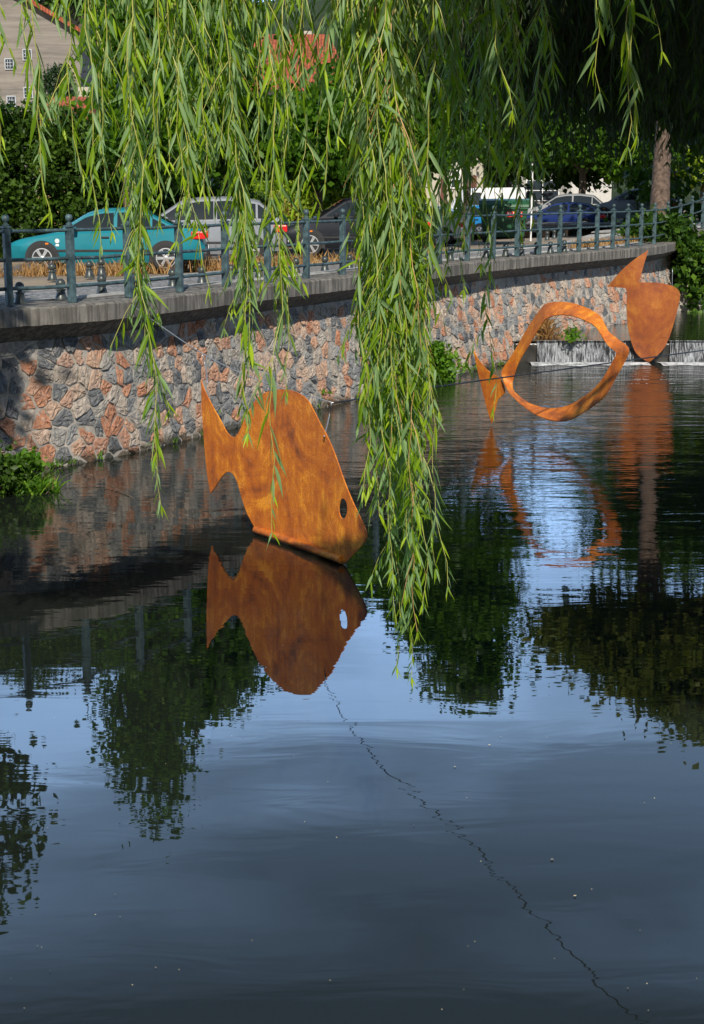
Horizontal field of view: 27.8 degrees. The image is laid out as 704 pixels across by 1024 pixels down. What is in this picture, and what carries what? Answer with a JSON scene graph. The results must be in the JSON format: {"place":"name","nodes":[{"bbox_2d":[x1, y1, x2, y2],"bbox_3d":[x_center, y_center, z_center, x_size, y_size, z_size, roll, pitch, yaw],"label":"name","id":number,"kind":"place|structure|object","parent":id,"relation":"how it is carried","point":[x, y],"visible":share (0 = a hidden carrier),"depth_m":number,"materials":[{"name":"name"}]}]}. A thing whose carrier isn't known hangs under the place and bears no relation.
{"place":"outdoors","nodes":[
{"label":"outdoors","id":0,"kind":"place"},
{"bbox_2d":[0,0,109,173],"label":"concrete house","id":1,"kind":"structure","parent":0,"point":[52,45],"depth_m":90.87,"materials":[{"name":"concrete"}]},
{"bbox_2d":[4,58,13,69],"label":"window","id":2,"kind":"structure","parent":1,"relation":"in","point":[9,63],"depth_m":90.96,"materials":[{"name":"white glass"}]},
{"bbox_2d":[6,96,15,106],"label":"window","id":3,"kind":"structure","parent":1,"relation":"in","point":[13,98],"depth_m":91.43,"materials":[{"name":"white glass"}]},
{"bbox_2d":[22,49,31,60],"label":"window","id":4,"kind":"structure","parent":1,"relation":"in","point":[23,50],"depth_m":90.85,"materials":[{"name":"white glass"}]},
{"bbox_2d":[23,87,32,97],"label":"window","id":5,"kind":"structure","parent":1,"relation":"in","point":[24,88],"depth_m":91.34,"materials":[{"name":"white glass"}]},
{"bbox_2d":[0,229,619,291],"bbox_3d":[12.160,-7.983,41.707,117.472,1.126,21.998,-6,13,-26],"label":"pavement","id":6,"kind":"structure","parent":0,"point":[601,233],"depth_m":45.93,"materials":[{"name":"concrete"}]},
{"bbox_2d":[285,196,436,255],"bbox_3d":[0.065,-7.236,35.954,4.101,1.490,1.990,-2,12,-8],"label":"parked car","id":7,"kind":"object","parent":6,"relation":"on","point":[322,232],"visible":0.22,"depth_m":35.10,"materials":[{"name":"black paint"}]},
{"bbox_2d":[0,211,700,286],"bbox_3d":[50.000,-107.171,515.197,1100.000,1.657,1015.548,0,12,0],"label":"ground","id":8,"kind":"structure","parent":0,"point":[43,281],"depth_m":37.24,"materials":[{"name":"grey concrete"}]},
{"bbox_2d":[47,263,56,280],"bbox_3d":[-5.401,-4.325,25.611,0.194,0.309,0.194,-9,15,-37],"label":"bollard","id":9,"kind":"object","parent":8,"relation":"on","point":[52,273],"visible":0.99,"depth_m":25.56,"materials":[{"name":"metal"}]},
{"bbox_2d":[26,57,87,173],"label":"conifer tree","id":10,"kind":"object","parent":8,"relation":"on","point":[49,81],"visible":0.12,"depth_m":78.38,"materials":[{"name":"green plant"}]},
{"bbox_2d":[38,87,95,198],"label":"house","id":11,"kind":"structure","parent":8,"relation":"on","point":[82,99],"depth_m":70.21,"materials":[{"name":"tile"}]},
{"bbox_2d":[34,0,101,27],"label":"tall tree","id":12,"kind":"object","parent":8,"relation":"on","point":[49,3],"visible":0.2,"depth_m":110.04,"materials":[{"name":"green plant"}]},
{"bbox_2d":[32,0,115,184],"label":"tiled house","id":13,"kind":"structure","parent":8,"relation":"on","point":[73,21],"depth_m":119.34,"materials":[{"name":"tile"}]},
{"bbox_2d":[84,261,94,277],"bbox_3d":[-4.915,-4.542,26.609,0.197,0.314,0.197,7,13,29],"label":"bollard","id":14,"kind":"object","parent":8,"relation":"on","point":[89,270],"visible":1,"depth_m":26.56,"materials":[{"name":"metal"}]},
{"bbox_2d":[0,94,183,258],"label":"ivy hedge","id":15,"kind":"object","parent":8,"relation":"on","point":[63,192],"visible":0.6,"depth_m":36.01,"materials":[{"name":"green plant"}]},
{"bbox_2d":[96,259,106,275],"bbox_3d":[-4.832,-4.721,27.413,0.205,0.328,0.205,-7,14,-31],"label":"bollard","id":16,"kind":"object","parent":8,"relation":"on","point":[101,267],"visible":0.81,"depth_m":27.36,"materials":[{"name":"metal"}]},
{"bbox_2d":[11,207,209,271],"bbox_3d":[-4.966,-5.604,29.210,4.046,1.281,1.809,-1,12,-3],"label":"parked car","id":17,"kind":"object","parent":8,"relation":"on","point":[47,245],"visible":0.62,"depth_m":28.52,"materials":[{"name":"teal paint"}]},
{"bbox_2d":[57,0,276,206],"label":"willow tree","id":18,"kind":"object","parent":8,"relation":"on","point":[121,20],"visible":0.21,"depth_m":33.27,"materials":[{"name":"green plant"}]},
{"bbox_2d":[56,174,284,220],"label":"hedge","id":19,"kind":"object","parent":8,"relation":"on","point":[260,196],"visible":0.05,"depth_m":41.34,"materials":[{"name":"green plant"}]},
{"bbox_2d":[81,108,322,204],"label":"broadleaf tree","id":20,"kind":"object","parent":8,"relation":"on","point":[256,182],"depth_m":56.52,"materials":[{"name":"green plant"}]},
{"bbox_2d":[0,246,443,276],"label":"dry grass","id":21,"kind":"structure","parent":8,"relation":"on","point":[37,269],"depth_m":28.43,"materials":[{"name":"beige plant"}]},
{"bbox_2d":[180,3,314,258],"bbox_3d":[-3.521,-10.705,36.591,6.123,8.626,5.680,0,12,0],"label":"maple tree","id":22,"kind":"object","parent":8,"relation":"on","point":[222,170],"visible":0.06,"depth_m":35.65,"materials":[{"name":"green plant"}]},
{"bbox_2d":[254,191,313,247],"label":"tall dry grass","id":23,"kind":"structure","parent":8,"relation":"on","point":[295,217],"depth_m":44.40,"materials":[{"name":"beige plant"}]},
{"bbox_2d":[243,31,337,203],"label":"tiled house","id":24,"kind":"structure","parent":8,"relation":"on","point":[309,36],"depth_m":79.94,"materials":[{"name":"tile"}]},
{"bbox_2d":[217,67,425,256],"bbox_3d":[-0.878,-8.928,36.459,5.692,5.098,5.154,0,12,0],"label":"maple tree","id":25,"kind":"object","parent":8,"relation":"on","point":[333,160],"visible":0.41,"depth_m":35.15,"materials":[{"name":"green plant"}]},
{"bbox_2d":[248,173,428,221],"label":"hedge","id":26,"kind":"object","parent":8,"relation":"on","point":[335,197],"visible":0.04,"depth_m":44.21,"materials":[{"name":"green plant"}]},
{"bbox_2d":[0,223,700,293],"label":"path kerb","id":27,"kind":"structure","parent":8,"relation":"on","point":[606,235],"depth_m":38.50,"materials":[{"name":"stone"}]},
{"bbox_2d":[0,227,703,473],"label":"stone wall","id":28,"kind":"structure","parent":8,"relation":"on","point":[70,387],"depth_m":22.49,"materials":[{"name":"stone"}]},
{"bbox_2d":[14,282,26,303],"bbox_3d":[-4.537,-2.991,19.418,0.190,0.303,0.190,-4,12,-18],"label":"bollard","id":29,"kind":"object","parent":28,"relation":"on","point":[19,297],"visible":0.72,"depth_m":19.37,"materials":[{"name":"metal"}]},
{"bbox_2d":[54,278,67,300],"bbox_3d":[-4.096,-3.125,20.001,0.197,0.315,0.197,-7,13,-29],"label":"bollard","id":30,"kind":"object","parent":28,"relation":"on","point":[61,295],"visible":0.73,"depth_m":19.95,"materials":[{"name":"metal"}]},
{"bbox_2d":[123,299,333,402],"bbox_3d":[-1.808,-2.117,18.186,0.231,0.960,5.012,-9,15,-36],"label":"cable","id":31,"kind":"object","parent":28,"relation":"attached to","point":[229,367],"visible":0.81,"depth_m":17.79,"materials":[{"name":"metal"}]},
{"bbox_2d":[201,353,207,382],"bbox_3d":[-1.756,-1.710,17.131,0.059,0.203,2.220,-1,12,-7],"label":"tie wire","id":32,"kind":"object","parent":31,"relation":"attached to","point":[205,369],"visible":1,"depth_m":18.01,"materials":[{"name":"metal"}]},
{"bbox_2d":[333,350,703,403],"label":"cable","id":33,"kind":"object","parent":31,"relation":"attached to","point":[535,373],"visible":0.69,"depth_m":21.01,"materials":[{"name":"black metal"}]},
{"bbox_2d":[49,360,506,466],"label":"grass","id":34,"kind":"structure","parent":28,"relation":"attached to","point":[174,441],"depth_m":20.17,"materials":[{"name":"green plant"}]},
{"bbox_2d":[319,388,331,402],"bbox_3d":[-0.768,-2.107,25.662,0.860,0.561,0.731,3,12,13],"label":"weed","id":35,"kind":"object","parent":28,"relation":"attached to","point":[329,392],"visible":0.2,"depth_m":25.60,"materials":[{"name":"green plant"}]},
{"bbox_2d":[0,193,703,306],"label":"railing","id":36,"kind":"object","parent":28,"relation":"on","point":[70,258],"visible":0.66,"depth_m":23.89,"materials":[{"name":"metal"}]},
{"bbox_2d":[447,246,453,260],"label":"bollard","id":37,"kind":"object","parent":28,"relation":"on","point":[450,248],"visible":0.62,"depth_m":31.98,"materials":[{"name":"metal"}]},
{"bbox_2d":[482,245,488,257],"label":"bollard","id":38,"kind":"object","parent":28,"relation":"on","point":[486,254],"visible":0.68,"depth_m":33.15,"materials":[{"name":"metal"}]},
{"bbox_2d":[501,243,509,256],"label":"bollard","id":39,"kind":"object","parent":28,"relation":"on","point":[505,253],"visible":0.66,"depth_m":33.76,"materials":[{"name":"metal"}]},
{"bbox_2d":[427,288,614,327],"bbox_3d":[3.927,-4.379,30.406,3.075,1.152,9.449,7,14,29],"label":"cable","id":40,"kind":"object","parent":28,"relation":"attached to","point":[507,323],"visible":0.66,"depth_m":26.51,"materials":[{"name":"metal"}]},
{"bbox_2d":[519,243,525,255],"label":"bollard","id":41,"kind":"object","parent":28,"relation":"on","point":[521,253],"visible":0.52,"depth_m":34.26,"materials":[{"name":"metal"}]},
{"bbox_2d":[546,241,553,253],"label":"bollard","id":42,"kind":"object","parent":28,"relation":"on","point":[550,250],"visible":0.98,"depth_m":35.39,"materials":[{"name":"metal"}]},
{"bbox_2d":[562,240,566,252],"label":"bollard","id":43,"kind":"object","parent":28,"relation":"on","point":[564,248],"visible":0.84,"depth_m":36.17,"materials":[{"name":"metal"}]},
{"bbox_2d":[668,224,703,312],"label":"ivy bush","id":44,"kind":"object","parent":28,"relation":"attached to","point":[688,266],"visible":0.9,"depth_m":43.15,"materials":[{"name":"green plant"}]},
{"bbox_2d":[306,45,515,195],"bbox_3d":[1.354,-10.513,40.563,6.415,6.412,5.575,0,12,0],"label":"maple tree","id":45,"kind":"object","parent":8,"relation":"on","point":[419,139],"visible":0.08,"depth_m":39.40,"materials":[{"name":"green plant"}]},
{"bbox_2d":[421,159,482,205],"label":"cream house","id":46,"kind":"structure","parent":8,"relation":"on","point":[477,170],"depth_m":75.96,"materials":[{"name":"white paint"}]},
{"bbox_2d":[440,175,446,204],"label":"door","id":47,"kind":"structure","parent":46,"relation":"in","point":[441,193],"depth_m":76.06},
{"bbox_2d":[450,170,460,188],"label":"window","id":48,"kind":"structure","parent":46,"relation":"in","point":[453,185],"depth_m":75.87,"materials":[{"name":"white paint"}]},
{"bbox_2d":[471,175,476,187],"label":"door","id":49,"kind":"structure","parent":46,"relation":"in","point":[475,176],"depth_m":75.93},
{"bbox_2d":[409,2,569,247],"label":"maple tree","id":50,"kind":"object","parent":8,"relation":"on","point":[482,142],"visible":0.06,"depth_m":41.24,"materials":[{"name":"green plant"}]},
{"bbox_2d":[479,199,528,242],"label":"rubbish bin","id":51,"kind":"object","parent":8,"relation":"on","point":[505,223],"visible":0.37,"depth_m":46.92,"materials":[{"name":"plastic"}]},
{"bbox_2d":[483,130,546,198],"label":"broadleaf tree","id":52,"kind":"object","parent":8,"relation":"on","point":[510,177],"depth_m":86.84,"materials":[{"name":"green plant"}]},
{"bbox_2d":[530,164,532,240],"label":"sign pole","id":53,"kind":"object","parent":8,"relation":"on","point":[531,212],"visible":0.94,"depth_m":48.83,"materials":[{"name":"white metal"}]},
{"bbox_2d":[524,224,568,236],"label":"bench","id":54,"kind":"object","parent":8,"relation":"on","point":[527,234],"visible":0.36,"depth_m":55.88,"materials":[{"name":"brown wood"}]},
{"bbox_2d":[545,231,549,239],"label":"bollard","id":55,"kind":"object","parent":8,"relation":"on","point":[547,235],"visible":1,"depth_m":48.88,"materials":[{"name":"metal"}]},
{"bbox_2d":[551,230,556,238],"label":"bollard","id":56,"kind":"object","parent":8,"relation":"on","point":[554,235],"visible":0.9,"depth_m":51.35,"materials":[{"name":"metal"}]},
{"bbox_2d":[527,193,602,213],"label":"parked car","id":57,"kind":"object","parent":8,"relation":"on","point":[587,198],"visible":0.22,"depth_m":72.15,"materials":[{"name":"grey paint"}]},
{"bbox_2d":[509,158,649,197],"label":"broadleaf tree","id":58,"kind":"object","parent":8,"relation":"on","point":[565,177],"visible":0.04,"depth_m":80.78,"materials":[{"name":"green plant"}]},
{"bbox_2d":[571,176,611,202],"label":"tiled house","id":59,"kind":"structure","parent":8,"relation":"on","point":[602,196],"depth_m":117.09,"materials":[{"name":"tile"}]},
{"bbox_2d":[494,103,692,193],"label":"maple tree","id":60,"kind":"object","parent":8,"relation":"on","point":[601,163],"visible":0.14,"depth_m":72.12,"materials":[{"name":"green plant"}]},
{"bbox_2d":[599,146,703,229],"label":"riverside thicket","id":61,"kind":"object","parent":8,"relation":"on","point":[644,177],"visible":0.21,"depth_m":60.57,"materials":[{"name":"green plant"}]},
{"bbox_2d":[615,203,697,241],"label":"shrub","id":62,"kind":"object","parent":8,"relation":"on","point":[672,223],"visible":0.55,"depth_m":43.39,"materials":[{"name":"green plant"}]},
{"bbox_2d":[650,122,672,214],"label":"plane tree","id":63,"kind":"object","parent":8,"relation":"on","point":[660,190],"visible":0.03,"depth_m":46.03,"materials":[{"name":"brown plant"}]},
{"bbox_2d":[623,109,703,169],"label":"broadleaf tree","id":64,"kind":"object","parent":8,"relation":"on","point":[690,147],"visible":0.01,"depth_m":55.92,"materials":[{"name":"green plant"}]},
{"bbox_2d":[672,149,703,204],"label":"broadleaf tree","id":65,"kind":"object","parent":8,"relation":"on","point":[700,188],"visible":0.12,"depth_m":74.97,"materials":[{"name":"green plant"}]},
{"bbox_2d":[0,224,700,300],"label":"cobbled path","id":66,"kind":"structure","parent":0,"point":[41,294],"depth_m":24.07,"materials":[{"name":"grey stone"}]},
{"bbox_2d":[229,264,235,279],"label":"bollard","id":67,"kind":"object","parent":66,"relation":"on","point":[230,265],"visible":0.3,"depth_m":24.34,"materials":[{"name":"metal"}]},
{"bbox_2d":[255,262,263,277],"bbox_3d":[-1.649,-4.289,25.276,0.190,0.303,0.190,11,16,43],"label":"bollard","id":68,"kind":"object","parent":66,"relation":"on","point":[259,264],"visible":0.33,"depth_m":25.23,"materials":[{"name":"metal"}]},
{"bbox_2d":[292,258,300,272],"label":"bollard","id":69,"kind":"object","parent":66,"relation":"on","point":[296,261],"visible":0.54,"depth_m":26.74,"materials":[{"name":"metal"}]},
{"bbox_2d":[321,256,328,270],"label":"bollard","id":70,"kind":"object","parent":66,"relation":"on","point":[324,259],"visible":0.62,"depth_m":27.48,"materials":[{"name":"metal"}]},
{"bbox_2d":[346,254,352,267],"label":"bollard","id":71,"kind":"object","parent":66,"relation":"on","point":[349,257],"visible":0.43,"depth_m":28.53,"materials":[{"name":"metal"}]},
{"bbox_2d":[0,226,700,303],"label":"promenade kerb","id":72,"kind":"structure","parent":66,"relation":"on","point":[122,292],"depth_m":23.53,"materials":[{"name":"concrete"}]},
{"bbox_2d":[96,274,106,293],"bbox_3d":[-3.703,-3.354,21.047,0.199,0.318,0.199,9,15,38],"label":"bollard","id":73,"kind":"object","parent":72,"relation":"on","point":[101,289],"visible":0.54,"depth_m":21.00,"materials":[{"name":"metal"}]},
{"bbox_2d":[168,269,174,285],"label":"bollard","id":74,"kind":"object","parent":72,"relation":"on","point":[171,272],"visible":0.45,"depth_m":22.60,"materials":[{"name":"metal"}]},
{"bbox_2d":[197,266,206,282],"bbox_3d":[-2.481,-3.899,23.488,0.201,0.321,0.201,8,14,34],"label":"bollard","id":75,"kind":"object","parent":72,"relation":"on","point":[202,279],"visible":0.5,"depth_m":23.43,"materials":[{"name":"metal"}]},
{"bbox_2d":[566,236,645,248],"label":"dry grass","id":76,"kind":"structure","parent":66,"relation":"on","point":[585,245],"depth_m":40.75,"materials":[{"name":"beige plant"}]},
{"bbox_2d":[1,219,700,271],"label":"street","id":77,"kind":"structure","parent":0,"point":[571,224],"depth_m":54.61,"materials":[{"name":"grey asphalt"}]},
{"bbox_2d":[161,196,288,259],"bbox_3d":[-3.732,-6.745,33.910,4.418,1.538,1.975,-1,12,-4],"label":"parked car","id":78,"kind":"object","parent":77,"relation":"on","point":[214,239],"visible":0.14,"depth_m":33.22,"materials":[{"name":"silver metal"}]},
{"bbox_2d":[424,206,472,244],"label":"parked car","id":79,"kind":"object","parent":77,"relation":"on","point":[453,240],"visible":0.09,"depth_m":44.68,"materials":[{"name":"white paint"}]},
{"bbox_2d":[460,205,502,238],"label":"parked car","id":80,"kind":"object","parent":77,"relation":"on","point":[478,224],"visible":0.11,"depth_m":52.75,"materials":[{"name":"blue paint"}]},
{"bbox_2d":[451,187,524,208],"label":"delivery van","id":81,"kind":"object","parent":77,"relation":"on","point":[506,193],"visible":0.02,"depth_m":63.19,"materials":[{"name":"white paint"}]},
{"bbox_2d":[526,202,608,231],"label":"parked car","id":82,"kind":"object","parent":77,"relation":"on","point":[569,207],"visible":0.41,"depth_m":61.91,"materials":[{"name":"blue paint"}]},
{"bbox_2d":[594,188,677,220],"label":"parked car","id":83,"kind":"object","parent":77,"relation":"on","point":[620,202],"visible":0.3,"depth_m":62.02,"materials":[{"name":"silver metal"}]},
{"bbox_2d":[1,0,701,204],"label":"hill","id":84,"kind":"structure","parent":0,"point":[319,5],"depth_m":271.28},
{"bbox_2d":[0,362,703,1023],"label":"river","id":85,"kind":"structure","parent":0,"point":[226,736],"depth_m":9.46,"materials":[{"name":"blue liquid"}]},
{"bbox_2d":[0,439,41,496],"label":"weed","id":86,"kind":"object","parent":85,"relation":"in","point":[8,480],"visible":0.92,"depth_m":17.50,"materials":[{"name":"green plant"}]},
{"bbox_2d":[3,446,53,489],"bbox_3d":[-4.089,-0.501,17.804,0.776,0.630,0.820,0,12,0],"label":"weed","id":87,"kind":"object","parent":85,"relation":"in","point":[23,451],"visible":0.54,"depth_m":17.71,"materials":[{"name":"green plant"}]},
{"bbox_2d":[10,465,71,495],"bbox_3d":[-3.924,-0.443,17.734,0.978,0.438,0.830,-5,13,-22],"label":"grass tuft","id":88,"kind":"object","parent":85,"relation":"on","point":[39,486],"visible":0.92,"depth_m":17.67,"materials":[{"name":"green plant"}]},
{"bbox_2d":[46,472,133,498],"bbox_3d":[-3.231,-0.340,18.017,1.129,0.110,1.252,0,12,0],"label":"floating twig","id":89,"kind":"object","parent":85,"relation":"on","point":[96,477],"visible":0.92,"depth_m":18.30,"materials":[{"name":"brown wood"}]},
{"bbox_2d":[201,380,367,563],"bbox_3d":[-0.752,-0.468,14.905,0.105,1.653,3.216,-8,14,-33],"label":"fish sculpture","id":90,"kind":"object","parent":85,"relation":"on","point":[308,517],"visible":0.97,"depth_m":14.79,"materials":[{"name":"metal"}]},
{"bbox_2d":[323,403,331,436],"bbox_3d":[-0.256,-0.937,15.346,0.056,0.207,2.537,0,12,0],"label":"tie wire","id":91,"kind":"object","parent":90,"relation":"attached to","point":[328,419],"visible":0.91,"depth_m":16.39,"materials":[{"name":"metal"}]},
{"bbox_2d":[427,340,476,381],"bbox_3d":[1.847,-3.198,29.788,1.547,1.014,1.226,0,12,0],"label":"weed","id":92,"kind":"object","parent":85,"relation":"in","point":[445,364],"visible":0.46,"depth_m":29.64,"materials":[{"name":"green plant"}]},
{"bbox_2d":[474,302,628,422],"bbox_3d":[3.017,-2.277,22.391,0.342,2.055,3.397,-9,15,-36],"label":"fish sculpture","id":93,"kind":"object","parent":85,"relation":"on","point":[595,395],"visible":0.97,"depth_m":22.14,"materials":[{"name":"metal"}]},
{"bbox_2d":[514,341,669,361],"bbox_3d":[29.000,-3.203,34.082,50.400,1.800,0.900,0,12,0],"label":"weir","id":94,"kind":"object","parent":85,"relation":"in","point":[530,354],"visible":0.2,"depth_m":33.52,"materials":[{"name":"grey concrete"}]},
{"bbox_2d":[537,341,633,361],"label":"waterfall","id":95,"kind":"structure","parent":94,"relation":"attached to","point":[576,351],"depth_m":33.42,"materials":[{"name":"liquid"}]},
{"bbox_2d":[669,341,703,361],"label":"waterfall","id":96,"kind":"structure","parent":94,"relation":"attached to","point":[681,346],"depth_m":33.42,"materials":[{"name":"liquid"}]},
{"bbox_2d":[530,362,703,365],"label":"foam","id":97,"kind":"object","parent":85,"relation":"on","point":[625,363],"visible":0.82,"depth_m":33.00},
{"bbox_2d":[608,250,679,361],"bbox_3d":[6.743,-4.730,32.843,1.637,2.612,0.578,1,12,4],"label":"fish sculpture","id":98,"kind":"object","parent":85,"relation":"on","point":[652,308],"visible":1,"depth_m":32.75,"materials":[{"name":"metal"}]},
{"bbox_2d":[492,175,570,207],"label":"garage building","id":99,"kind":"structure","parent":0,"point":[538,190],"depth_m":95.55,"materials":[{"name":"concrete"}]},
{"bbox_2d":[525,180,558,200],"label":"window","id":100,"kind":"structure","parent":99,"relation":"in","point":[537,190],"depth_m":95.54,"materials":[{"name":"white paint"}]},
{"bbox_2d":[517,311,703,340],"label":"river","id":101,"kind":"structure","parent":0,"point":[687,326],"depth_m":36.19,"materials":[{"name":"black liquid"}]},
{"bbox_2d":[531,308,570,337],"bbox_3d":[4.705,-4.489,34.539,1.448,1.193,1.550,7,14,32],"label":"grass tuft","id":102,"kind":"object","parent":101,"relation":"on","point":[546,325],"visible":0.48,"depth_m":34.41,"materials":[{"name":"beige plant"}]},
{"bbox_2d":[559,325,586,343],"bbox_3d":[5.206,-4.145,33.165,0.634,0.473,0.580,-5,13,-23],"label":"weed","id":103,"kind":"object","parent":101,"relation":"on","point":[571,336],"visible":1,"depth_m":33.09,"materials":[{"name":"green plant"}]},
{"bbox_2d":[672,284,703,310],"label":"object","id":104,"kind":"structure","parent":101,"relation":"on","point":[682,302],"depth_m":43.81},
{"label":"near bank","id":105,"kind":"structure","parent":0,"visible":0},
{"bbox_2d":[0,0,703,689],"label":"willow tree","id":106,"kind":"object","parent":105,"relation":"on","point":[632,66],"visible":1,"depth_m":5.58,"materials":[{"name":"green plant"}]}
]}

